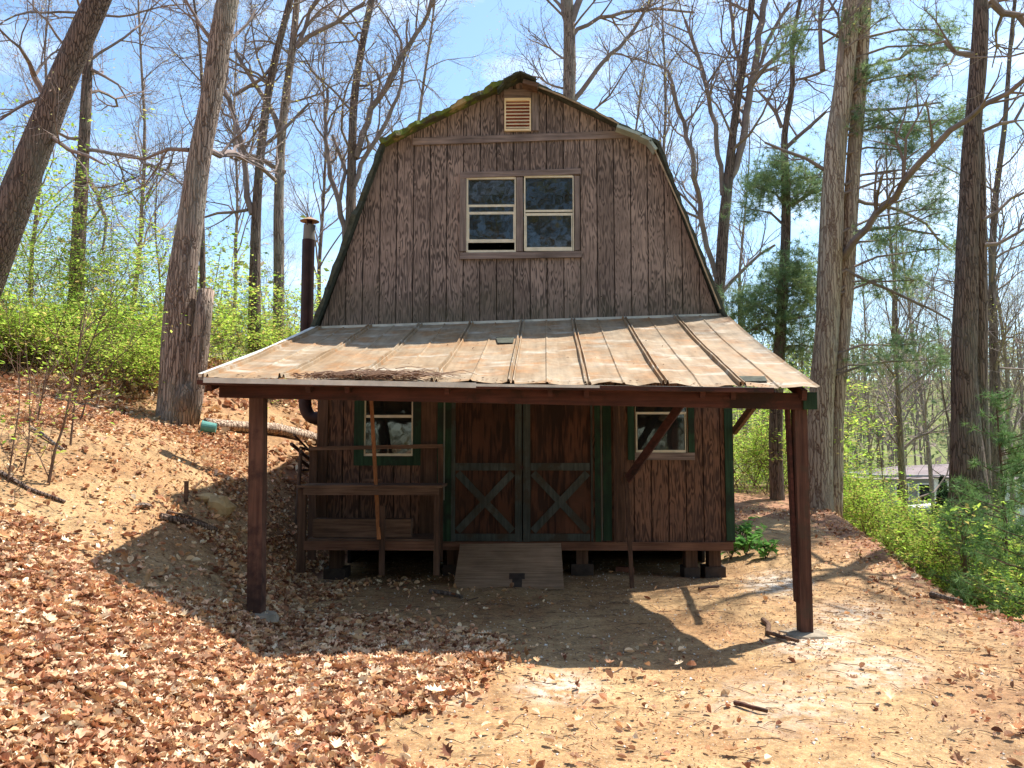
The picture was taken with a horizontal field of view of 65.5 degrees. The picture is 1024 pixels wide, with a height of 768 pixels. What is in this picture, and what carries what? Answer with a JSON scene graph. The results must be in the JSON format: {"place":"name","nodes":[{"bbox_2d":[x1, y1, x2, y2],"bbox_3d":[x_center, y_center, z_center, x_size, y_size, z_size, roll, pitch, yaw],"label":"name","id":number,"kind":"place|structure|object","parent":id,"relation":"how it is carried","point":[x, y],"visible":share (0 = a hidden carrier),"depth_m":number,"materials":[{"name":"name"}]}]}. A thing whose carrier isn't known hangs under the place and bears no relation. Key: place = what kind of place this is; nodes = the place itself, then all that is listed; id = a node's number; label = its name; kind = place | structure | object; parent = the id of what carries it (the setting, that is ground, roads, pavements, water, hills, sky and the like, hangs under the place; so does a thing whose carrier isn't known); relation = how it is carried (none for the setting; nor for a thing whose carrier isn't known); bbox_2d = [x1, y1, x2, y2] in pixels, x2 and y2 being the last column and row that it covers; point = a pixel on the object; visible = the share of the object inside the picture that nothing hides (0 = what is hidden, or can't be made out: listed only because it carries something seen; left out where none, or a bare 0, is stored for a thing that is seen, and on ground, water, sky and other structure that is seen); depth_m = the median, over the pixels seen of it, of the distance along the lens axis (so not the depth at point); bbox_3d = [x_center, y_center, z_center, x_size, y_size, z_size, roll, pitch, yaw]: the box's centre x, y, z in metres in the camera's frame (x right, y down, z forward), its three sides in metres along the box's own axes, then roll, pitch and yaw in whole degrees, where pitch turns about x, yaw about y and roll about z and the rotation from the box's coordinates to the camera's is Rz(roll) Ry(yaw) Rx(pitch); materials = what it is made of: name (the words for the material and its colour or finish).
{"place":"outdoors","nodes":[
{"label":"outdoors","id":0,"kind":"place"},
{"bbox_2d":[0,337,1023,767],"bbox_3d":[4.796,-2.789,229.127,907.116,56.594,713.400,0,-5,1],"label":"ground","id":1,"kind":"structure","parent":0,"point":[850,751],"depth_m":6.33,"materials":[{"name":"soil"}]},
{"bbox_2d":[0,290,54,482],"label":"sapling","id":2,"kind":"object","parent":1,"relation":"on","point":[3,421],"visible":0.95,"depth_m":6.94,"materials":[{"name":"green plant"}]},
{"bbox_2d":[0,304,72,369],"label":"shrub","id":3,"kind":"object","parent":1,"relation":"on","point":[35,329],"visible":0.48,"depth_m":12.19,"materials":[{"name":"green plant"}]},
{"bbox_2d":[0,297,86,371],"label":"shrub","id":4,"kind":"object","parent":1,"relation":"on","point":[9,321],"visible":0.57,"depth_m":12.09,"materials":[{"name":"green plant"}]},
{"bbox_2d":[0,276,90,475],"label":"sapling","id":5,"kind":"object","parent":1,"relation":"on","point":[29,416],"visible":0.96,"depth_m":7.20,"materials":[{"name":"green plant"}]},
{"bbox_2d":[0,292,108,370],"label":"shrub","id":6,"kind":"object","parent":1,"relation":"on","point":[36,334],"visible":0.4,"depth_m":12.34,"materials":[{"name":"green plant"}]},
{"bbox_2d":[6,273,108,419],"bbox_3d":[-4.925,-0.383,8.483,1.032,1.686,0.950,0,-5,1],"label":"sapling","id":7,"kind":"object","parent":1,"relation":"on","point":[44,386],"visible":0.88,"depth_m":8.52,"materials":[{"name":"green plant"}]},
{"bbox_2d":[1,235,131,351],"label":"shrub","id":8,"kind":"object","parent":1,"relation":"on","point":[29,289],"visible":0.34,"depth_m":14.35,"materials":[{"name":"green plant"}]},
{"bbox_2d":[0,0,136,299],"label":"bare tree","id":9,"kind":"object","parent":1,"relation":"on","point":[32,83],"visible":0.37,"depth_m":31.16,"materials":[{"name":"brown plant"}]},
{"bbox_2d":[1,265,137,484],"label":"sapling","id":10,"kind":"object","parent":1,"relation":"on","point":[53,461],"visible":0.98,"depth_m":7.20,"materials":[{"name":"brown plant"}]},
{"bbox_2d":[2,193,138,314],"bbox_3d":[-9.148,-2.266,15.570,2.541,3.141,4.106,-3,-5,30],"label":"shrub","id":11,"kind":"object","parent":1,"relation":"on","point":[80,264],"visible":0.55,"depth_m":15.96,"materials":[{"name":"green plant"}]},
{"bbox_2d":[0,286,144,356],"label":"shrub","id":12,"kind":"object","parent":1,"relation":"on","point":[53,303],"visible":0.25,"depth_m":13.60,"materials":[{"name":"green plant"}]},
{"bbox_2d":[0,131,165,311],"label":"shrub","id":13,"kind":"object","parent":1,"relation":"on","point":[66,245],"visible":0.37,"depth_m":16.47,"materials":[{"name":"green plant"}]},
{"bbox_2d":[34,280,132,359],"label":"shrub","id":14,"kind":"object","parent":1,"relation":"on","point":[101,306],"visible":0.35,"depth_m":13.47,"materials":[{"name":"green plant"}]},
{"bbox_2d":[0,118,167,339],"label":"shrub","id":15,"kind":"object","parent":1,"relation":"on","point":[47,201],"visible":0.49,"depth_m":15.82,"materials":[{"name":"green plant"}]},
{"bbox_2d":[1,108,174,309],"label":"tree","id":16,"kind":"object","parent":1,"relation":"on","point":[77,203],"visible":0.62,"depth_m":15.01,"materials":[{"name":"green plant"}]},
{"bbox_2d":[27,307,159,392],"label":"shrub","id":17,"kind":"object","parent":1,"relation":"on","point":[76,339],"visible":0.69,"depth_m":11.50,"materials":[{"name":"green plant"}]},
{"bbox_2d":[0,0,187,297],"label":"oak tree","id":18,"kind":"object","parent":1,"relation":"on","point":[31,156],"visible":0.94,"depth_m":12.39,"materials":[{"name":"brown plant"}]},
{"bbox_2d":[39,305,149,371],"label":"shrub","id":19,"kind":"object","parent":1,"relation":"on","point":[93,317],"visible":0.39,"depth_m":12.65,"materials":[{"name":"green plant"}]},
{"bbox_2d":[41,249,152,445],"bbox_3d":[-4.209,-0.350,8.178,1.026,2.069,0.762,1,-5,-15],"label":"sapling","id":20,"kind":"object","parent":1,"relation":"on","point":[84,363],"visible":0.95,"depth_m":8.19,"materials":[{"name":"green plant"}]},
{"bbox_2d":[46,316,161,382],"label":"shrub","id":21,"kind":"object","parent":1,"relation":"on","point":[153,336],"visible":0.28,"depth_m":12.33,"materials":[{"name":"green plant"}]},
{"bbox_2d":[20,290,190,419],"bbox_3d":[-4.719,-0.260,9.074,1.291,1.443,1.663,-2,-5,22],"label":"sapling","id":22,"kind":"object","parent":1,"relation":"on","point":[98,380],"visible":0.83,"depth_m":9.11,"materials":[{"name":"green plant"}]},
{"bbox_2d":[47,275,165,352],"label":"shrub","id":23,"kind":"object","parent":1,"relation":"on","point":[147,302],"visible":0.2,"depth_m":15.07,"materials":[{"name":"green plant"}]},
{"bbox_2d":[62,324,164,401],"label":"shrub","id":24,"kind":"object","parent":1,"relation":"on","point":[144,376],"visible":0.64,"depth_m":11.38,"materials":[{"name":"green plant"}]},
{"bbox_2d":[67,316,160,392],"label":"shrub","id":25,"kind":"object","parent":1,"relation":"on","point":[145,352],"visible":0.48,"depth_m":11.65,"materials":[{"name":"green plant"}]},
{"bbox_2d":[21,201,218,316],"bbox_3d":[-8.048,-2.081,16.284,2.496,3.085,4.033,-3,-5,31],"label":"shrub","id":26,"kind":"object","parent":1,"relation":"on","point":[73,262],"visible":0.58,"depth_m":15.73,"materials":[{"name":"green plant"}]},
{"bbox_2d":[0,0,241,338],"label":"maple tree","id":27,"kind":"object","parent":1,"relation":"on","point":[89,72],"visible":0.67,"depth_m":17.61,"materials":[{"name":"brown plant"}]},
{"bbox_2d":[0,92,248,302],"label":"tree","id":28,"kind":"object","parent":1,"relation":"on","point":[92,179],"visible":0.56,"depth_m":16.43,"materials":[{"name":"green plant"}]},
{"bbox_2d":[12,161,262,314],"bbox_3d":[-11.579,-3.497,22.017,8.048,5.953,6.571,-4,-6,42],"label":"shrub","id":29,"kind":"object","parent":1,"relation":"on","point":[114,241],"visible":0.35,"depth_m":21.95,"materials":[{"name":"green plant"}]},
{"bbox_2d":[59,0,234,308],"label":"bare tree","id":30,"kind":"object","parent":1,"relation":"on","point":[143,86],"visible":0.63,"depth_m":35.06,"materials":[{"name":"brown plant"}]},
{"bbox_2d":[89,112,224,321],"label":"bare tree","id":31,"kind":"object","parent":1,"relation":"on","point":[154,207],"visible":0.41,"depth_m":43.01,"materials":[{"name":"brown plant"}]},
{"bbox_2d":[80,237,272,373],"bbox_3d":[-5.947,-1.281,14.020,4.111,2.350,2.476,-2,-5,18],"label":"shrub","id":32,"kind":"object","parent":1,"relation":"on","point":[220,321],"visible":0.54,"depth_m":13.52,"materials":[{"name":"green plant"}]},
{"bbox_2d":[23,0,341,426],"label":"oak tree","id":33,"kind":"object","parent":1,"relation":"on","point":[184,352],"visible":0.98,"depth_m":11.22,"materials":[{"name":"brown plant"}]},
{"bbox_2d":[125,283,246,360],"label":"shrub","id":34,"kind":"object","parent":1,"relation":"on","point":[150,293],"visible":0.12,"depth_m":14.28,"materials":[{"name":"green plant"}]},
{"bbox_2d":[112,261,273,351],"bbox_3d":[-6.916,-1.645,17.030,4.101,2.344,2.470,-2,-5,19],"label":"shrub","id":35,"kind":"object","parent":1,"relation":"on","point":[239,283],"visible":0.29,"depth_m":16.96,"materials":[{"name":"green plant"}]},
{"bbox_2d":[128,0,268,287],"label":"sapling tree","id":36,"kind":"object","parent":1,"relation":"on","point":[202,268],"visible":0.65,"depth_m":14.35,"materials":[{"name":"brown plant"}]},
{"bbox_2d":[207,495,236,516],"bbox_3d":[-3.135,1.323,8.510,0.316,0.267,0.304,0,-5,1],"label":"rock","id":37,"kind":"object","parent":1,"relation":"on","point":[224,506],"visible":0.62,"depth_m":8.42,"materials":[{"name":"yellow stone"}]},
{"bbox_2d":[148,0,305,358],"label":"bare tree","id":38,"kind":"object","parent":1,"relation":"on","point":[237,197],"visible":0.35,"depth_m":36.73,"materials":[{"name":"brown plant"}]},
{"bbox_2d":[110,0,360,352],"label":"maple tree","id":39,"kind":"object","parent":1,"relation":"on","point":[254,208],"visible":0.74,"depth_m":16.51,"materials":[{"name":"brown plant"}]},
{"bbox_2d":[209,307,271,359],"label":"shrub","id":40,"kind":"object","parent":1,"relation":"on","point":[215,338],"visible":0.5,"depth_m":15.71,"materials":[{"name":"green plant"}]},
{"bbox_2d":[197,271,313,352],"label":"shrub","id":41,"kind":"object","parent":1,"relation":"on","point":[279,297],"visible":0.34,"depth_m":15.14,"materials":[{"name":"green plant"}]},
{"bbox_2d":[203,418,316,444],"bbox_3d":[-3.697,0.746,12.051,0.191,0.384,2.300,-3,-5,29],"label":"fallen log","id":42,"kind":"object","parent":1,"relation":"on","point":[281,429],"visible":0.59,"depth_m":12.07,"materials":[{"name":"brown wood"}]},
{"bbox_2d":[222,185,311,330],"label":"bare tree","id":43,"kind":"object","parent":1,"relation":"on","point":[288,257],"visible":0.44,"depth_m":61.99,"materials":[{"name":"brown plant"}]},
{"bbox_2d":[210,275,326,354],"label":"shrub","id":44,"kind":"object","parent":1,"relation":"on","point":[268,341],"visible":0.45,"depth_m":13.78,"materials":[{"name":"green plant"}]},
{"bbox_2d":[207,243,332,357],"bbox_3d":[-4.782,-1.549,17.674,3.084,2.927,5.122,0,-5,-2],"label":"shrub","id":45,"kind":"object","parent":1,"relation":"on","point":[238,303],"visible":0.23,"depth_m":16.57,"materials":[{"name":"green plant"}]},
{"bbox_2d":[154,0,422,342],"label":"maple tree","id":46,"kind":"object","parent":1,"relation":"on","point":[278,230],"visible":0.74,"depth_m":17.67,"materials":[{"name":"brown plant"}]},
{"bbox_2d":[242,0,393,306],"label":"bare tree","id":47,"kind":"object","parent":1,"relation":"on","point":[323,192],"visible":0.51,"depth_m":34.87,"materials":[{"name":"brown plant"}]},
{"bbox_2d":[236,0,504,238],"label":"tulip tree","id":48,"kind":"object","parent":1,"relation":"on","point":[355,148],"visible":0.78,"depth_m":20.64,"materials":[{"name":"brown plant"}]},
{"bbox_2d":[296,444,446,574],"bbox_3d":[-1.573,1.387,8.983,1.632,1.419,0.705,0,-5,1],"label":"work bench","id":49,"kind":"object","parent":1,"relation":"on","point":[312,489],"visible":0.92,"depth_m":8.67,"materials":[{"name":"brown wood"}]},
{"bbox_2d":[313,518,412,537],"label":"timber block","id":50,"kind":"structure","parent":49,"relation":"on","point":[361,527],"depth_m":8.79,"materials":[{"name":"wood"}]},
{"bbox_2d":[369,401,380,539],"bbox_3d":[-1.539,0.843,8.922,0.046,1.726,0.634,2,-5,-21],"label":"stick","id":51,"kind":"object","parent":49,"relation":"on","point":[374,466],"visible":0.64,"depth_m":8.89,"materials":[{"name":"orange wood"}]},
{"bbox_2d":[292,0,508,208],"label":"bare tree","id":52,"kind":"object","parent":1,"relation":"on","point":[422,90],"visible":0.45,"depth_m":30.97,"materials":[{"name":"brown plant"}]},
{"bbox_2d":[16,215,945,505],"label":"distant undergrowth","id":53,"kind":"object","parent":1,"relation":"on","point":[290,307],"visible":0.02,"depth_m":24.82,"materials":[{"name":"green plant"}]},
{"bbox_2d":[453,543,563,588],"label":"plywood ramp","id":54,"kind":"structure","parent":1,"relation":"on","point":[531,565],"depth_m":8.91,"materials":[{"name":"wood"}]},
{"bbox_2d":[0,342,1023,767],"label":"leaf litter","id":55,"kind":"object","parent":1,"relation":"on","point":[250,696],"visible":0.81,"depth_m":5.14,"materials":[{"name":"brown plant"}]},
{"bbox_2d":[1,436,1023,767],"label":"pebbles","id":56,"kind":"object","parent":1,"relation":"on","point":[635,642],"visible":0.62,"depth_m":6.27,"materials":[{"name":"stone"}]},
{"bbox_2d":[197,71,828,639],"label":"shed","id":57,"kind":"structure","parent":1,"relation":"on","point":[587,259],"depth_m":9.45,"materials":[{"name":"brown wood"}]},
{"bbox_2d":[353,401,420,465],"bbox_3d":[-1.484,0.505,9.508,0.800,0.931,0.040,0,-5,1],"label":"window","id":58,"kind":"structure","parent":57,"relation":"in","point":[396,422],"depth_m":9.50,"materials":[{"name":"green paint"}]},
{"bbox_2d":[451,382,521,541],"bbox_3d":[-0.302,0.918,9.449,0.839,1.879,0.054,0,-5,1],"label":"door","id":59,"kind":"structure","parent":57,"relation":"in","point":[486,438],"depth_m":9.42,"materials":[{"name":"brown wood"}]},
{"bbox_2d":[459,177,522,252],"bbox_3d":[-0.251,-2.058,9.690,0.769,0.936,0.044,0,-5,1],"label":"window","id":60,"kind":"structure","parent":57,"relation":"in","point":[485,216],"depth_m":9.69,"materials":[{"name":"glass"}]},
{"bbox_2d":[236,335,772,385],"bbox_3d":[-0.006,-0.331,7.783,4.473,0.924,2.714,0,-5,1],"label":"roof debris","id":61,"kind":"object","parent":57,"relation":"on","point":[378,373],"visible":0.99,"depth_m":6.49,"materials":[{"name":"brown plant"}]},
{"bbox_2d":[524,175,579,251],"bbox_3d":[0.484,-2.073,9.674,0.676,0.935,0.044,0,-5,1],"label":"window","id":62,"kind":"structure","parent":57,"relation":"in","point":[544,231],"depth_m":9.67,"materials":[{"name":"beige paint"}]},
{"bbox_2d":[523,382,593,541],"bbox_3d":[0.544,0.916,9.430,0.825,1.875,0.054,0,-5,1],"label":"door","id":63,"kind":"structure","parent":57,"relation":"in","point":[558,439],"depth_m":9.40,"materials":[{"name":"brown wood"}]},
{"bbox_2d":[627,406,694,459],"bbox_3d":[1.761,0.469,9.434,0.785,0.859,0.041,0,-5,1],"label":"window","id":64,"kind":"structure","parent":57,"relation":"in","point":[649,419],"depth_m":9.42,"materials":[{"name":"beige paint"}]},
{"bbox_2d":[22,337,1016,620],"bbox_3d":[-0.657,2.518,14.608,30.048,8.597,18.543,0,-5,1],"label":"ground cover","id":65,"kind":"object","parent":1,"relation":"on","point":[742,481],"visible":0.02,"depth_m":15.91,"materials":[{"name":"green plant"}]},
{"bbox_2d":[20,228,1023,476],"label":"woods","id":66,"kind":"object","parent":1,"relation":"on","point":[942,436],"visible":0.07,"depth_m":92.67,"materials":[{"name":"plant"}]},
{"bbox_2d":[496,0,734,108],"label":"beech tree","id":67,"kind":"object","parent":1,"relation":"on","point":[568,12],"visible":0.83,"depth_m":22.77,"materials":[{"name":"grey plant"}]},
{"bbox_2d":[562,0,717,167],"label":"bare tree","id":68,"kind":"object","parent":1,"relation":"on","point":[642,74],"visible":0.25,"depth_m":30.44,"materials":[{"name":"brown plant"}]},
{"bbox_2d":[616,406,683,587],"bbox_3d":[1.450,1.177,8.853,0.332,2.177,1.022,4,-6,-41],"label":"prop post","id":69,"kind":"object","parent":1,"relation":"on","point":[648,449],"visible":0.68,"depth_m":8.95,"materials":[{"name":"wood"}]},
{"bbox_2d":[580,0,766,245],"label":"bare tree","id":70,"kind":"object","parent":1,"relation":"on","point":[666,113],"visible":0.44,"depth_m":28.16,"materials":[{"name":"brown plant"}]},
{"bbox_2d":[669,106,745,305],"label":"bare tree","id":71,"kind":"object","parent":1,"relation":"on","point":[696,226],"visible":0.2,"depth_m":40.37,"materials":[{"name":"brown plant"}]},
{"bbox_2d":[675,26,820,473],"bbox_3d":[9.124,-4.596,32.723,7.688,21.205,8.137,-1,-5,11],"label":"bare tree","id":72,"kind":"object","parent":1,"relation":"on","point":[740,262],"visible":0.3,"depth_m":33.22,"materials":[{"name":"brown plant"}]},
{"bbox_2d":[732,388,786,493],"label":"shrub","id":73,"kind":"object","parent":1,"relation":"on","point":[744,447],"visible":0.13,"depth_m":15.00,"materials":[{"name":"green plant"}]},
{"bbox_2d":[590,0,972,306],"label":"maple tree","id":74,"kind":"object","parent":1,"relation":"on","point":[728,174],"visible":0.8,"depth_m":18.36,"materials":[{"name":"brown plant"}]},
{"bbox_2d":[715,0,896,499],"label":"pine tree","id":75,"kind":"object","parent":1,"relation":"on","point":[787,274],"visible":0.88,"depth_m":14.94,"materials":[{"name":"green plant"}]},
{"bbox_2d":[733,411,878,491],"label":"shrub","id":76,"kind":"object","parent":1,"relation":"on","point":[754,452],"visible":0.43,"depth_m":16.74,"materials":[{"name":"green plant"}]},
{"bbox_2d":[733,371,904,494],"bbox_3d":[5.013,0.831,15.389,4.869,2.783,2.932,-4,-6,42],"label":"shrub","id":77,"kind":"object","parent":1,"relation":"on","point":[850,402],"visible":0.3,"depth_m":14.66,"materials":[{"name":"green plant"}]},
{"bbox_2d":[809,219,921,536],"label":"bare tree","id":78,"kind":"object","parent":1,"relation":"on","point":[865,391],"visible":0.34,"depth_m":41.88,"materials":[{"name":"brown plant"}]},
{"bbox_2d":[843,464,902,529],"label":"shrub","id":79,"kind":"object","parent":1,"relation":"on","point":[849,494],"visible":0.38,"depth_m":16.16,"materials":[{"name":"green plant"}]},
{"bbox_2d":[723,0,1023,517],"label":"pine tree","id":80,"kind":"object","parent":1,"relation":"on","point":[840,235],"visible":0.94,"depth_m":14.03,"materials":[{"name":"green plant"}]},
{"bbox_2d":[846,489,929,554],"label":"shrub","id":81,"kind":"object","parent":1,"relation":"on","point":[880,525],"visible":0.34,"depth_m":14.05,"materials":[{"name":"green plant"}]},
{"bbox_2d":[846,258,930,466],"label":"bare tree","id":82,"kind":"object","parent":1,"relation":"on","point":[889,447],"visible":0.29,"depth_m":59.68,"materials":[{"name":"brown plant"}]},
{"bbox_2d":[812,52,968,515],"bbox_3d":[14.741,-2.906,29.864,7.065,21.345,6.457,1,-5,-15],"label":"bare tree","id":83,"kind":"object","parent":1,"relation":"on","point":[888,211],"visible":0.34,"depth_m":29.86,"materials":[{"name":"brown plant"}]},
{"bbox_2d":[842,468,946,561],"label":"shrub","id":84,"kind":"object","parent":1,"relation":"on","point":[860,512],"visible":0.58,"depth_m":13.90,"materials":[{"name":"green plant"}]},
{"bbox_2d":[844,464,948,528],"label":"house","id":85,"kind":"structure","parent":1,"relation":"on","point":[938,468],"depth_m":51.10,"materials":[{"name":"grey"}]},
{"bbox_2d":[856,488,943,573],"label":"shrub","id":86,"kind":"object","parent":1,"relation":"on","point":[883,534],"visible":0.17,"depth_m":13.61,"materials":[{"name":"green plant"}]},
{"bbox_2d":[856,495,944,562],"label":"shrub","id":87,"kind":"object","parent":1,"relation":"on","point":[879,532],"visible":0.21,"depth_m":12.80,"materials":[{"name":"green plant"}]},
{"bbox_2d":[873,276,950,464],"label":"bare tree","id":88,"kind":"object","parent":1,"relation":"on","point":[917,412],"visible":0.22,"depth_m":71.45,"materials":[{"name":"brown plant"}]},
{"bbox_2d":[803,165,1022,529],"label":"sapling tree","id":89,"kind":"object","parent":1,"relation":"on","point":[901,447],"visible":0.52,"depth_m":16.82,"materials":[{"name":"green plant"}]},
{"bbox_2d":[817,0,1023,592],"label":"oak tree","id":90,"kind":"object","parent":1,"relation":"on","point":[969,355],"visible":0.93,"depth_m":11.94,"materials":[{"name":"brown plant"}]},
{"bbox_2d":[845,0,1023,536],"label":"maple tree","id":91,"kind":"object","parent":1,"relation":"on","point":[994,361],"visible":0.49,"depth_m":23.88,"materials":[{"name":"brown plant"}]},
{"bbox_2d":[849,238,1019,463],"bbox_3d":[19.394,0.537,35.924,5.489,16.596,7.327,4,-6,-41],"label":"bare tree","id":92,"kind":"object","parent":1,"relation":"on","point":[943,397],"visible":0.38,"depth_m":35.83,"materials":[{"name":"brown plant"}]},
{"bbox_2d":[855,121,1018,512],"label":"bare tree","id":93,"kind":"object","parent":1,"relation":"on","point":[923,408],"visible":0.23,"depth_m":45.71,"materials":[{"name":"brown plant"}]},
{"bbox_2d":[871,500,1023,603],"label":"shrub","id":94,"kind":"object","parent":1,"relation":"on","point":[934,532],"visible":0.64,"depth_m":9.54,"materials":[{"name":"green plant"}]},
{"bbox_2d":[894,503,1023,600],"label":"shrub","id":95,"kind":"object","parent":1,"relation":"on","point":[957,551],"visible":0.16,"depth_m":10.17,"materials":[{"name":"green plant"}]},
{"bbox_2d":[895,384,1023,594],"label":"young pine","id":96,"kind":"object","parent":1,"relation":"on","point":[1014,469],"visible":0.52,"depth_m":10.29,"materials":[{"name":"green plant"}]},
{"bbox_2d":[898,89,1023,541],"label":"bare tree","id":97,"kind":"object","parent":1,"relation":"on","point":[1007,373],"visible":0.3,"depth_m":29.29,"materials":[{"name":"brown plant"}]},
{"bbox_2d":[922,499,1014,606],"bbox_3d":[5.267,2.152,9.361,1.118,1.665,1.347,0,-5,1],"label":"young pine","id":98,"kind":"object","parent":1,"relation":"on","point":[963,548],"visible":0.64,"depth_m":9.24,"materials":[{"name":"plant"}]},
{"bbox_2d":[943,474,1023,623],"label":"young pine","id":99,"kind":"object","parent":1,"relation":"on","point":[1010,530],"visible":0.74,"depth_m":8.11,"materials":[{"name":"plant"}]},
{"bbox_2d":[988,260,1023,465],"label":"bare tree","id":100,"kind":"object","parent":1,"relation":"on","point":[1018,379],"visible":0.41,"depth_m":39.64,"materials":[{"name":"brown plant"}]},
{"bbox_2d":[0,0,1023,379],"label":"sky","id":101,"kind":"structure","parent":0,"point":[473,38],"materials":[{"name":"blue"}]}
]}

